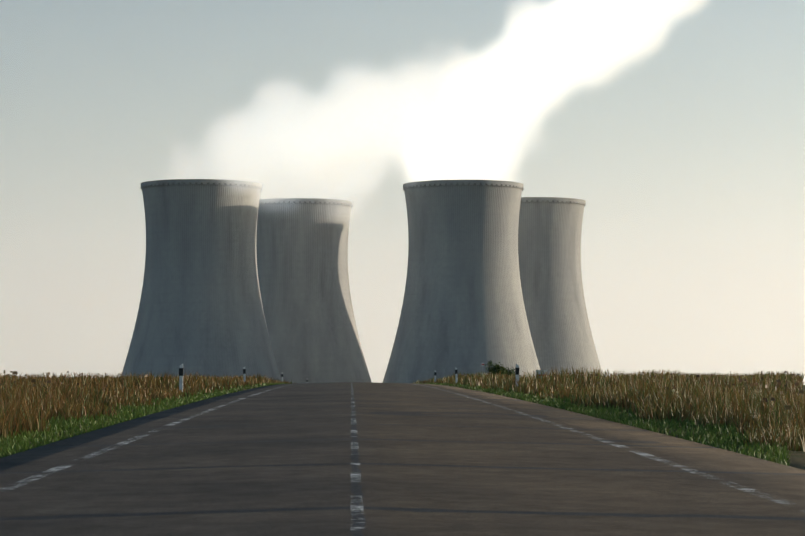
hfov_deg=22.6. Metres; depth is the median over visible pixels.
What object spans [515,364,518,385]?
delineator
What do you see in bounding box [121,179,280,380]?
cooling tower
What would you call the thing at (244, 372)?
delineator
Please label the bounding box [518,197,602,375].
cooling tower
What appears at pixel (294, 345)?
cooling tower
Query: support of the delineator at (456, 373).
on the ground at (797, 458)
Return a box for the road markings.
[3,382,804,530]
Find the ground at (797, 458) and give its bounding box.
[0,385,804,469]
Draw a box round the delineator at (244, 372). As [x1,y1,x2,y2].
[243,367,245,381]
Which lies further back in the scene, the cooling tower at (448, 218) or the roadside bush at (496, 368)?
the cooling tower at (448, 218)
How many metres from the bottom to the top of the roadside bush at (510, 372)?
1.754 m
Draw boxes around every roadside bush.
[484,360,507,376]
[505,367,522,376]
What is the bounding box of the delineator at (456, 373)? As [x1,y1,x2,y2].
[455,367,457,382]
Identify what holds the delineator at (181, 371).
on the ground at (797, 458)
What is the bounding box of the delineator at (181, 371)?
[179,364,183,391]
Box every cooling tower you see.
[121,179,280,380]
[256,198,370,382]
[383,180,539,382]
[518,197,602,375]
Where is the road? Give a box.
[0,382,804,535]
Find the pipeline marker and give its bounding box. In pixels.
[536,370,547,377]
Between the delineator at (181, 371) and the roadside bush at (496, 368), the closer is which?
the delineator at (181, 371)

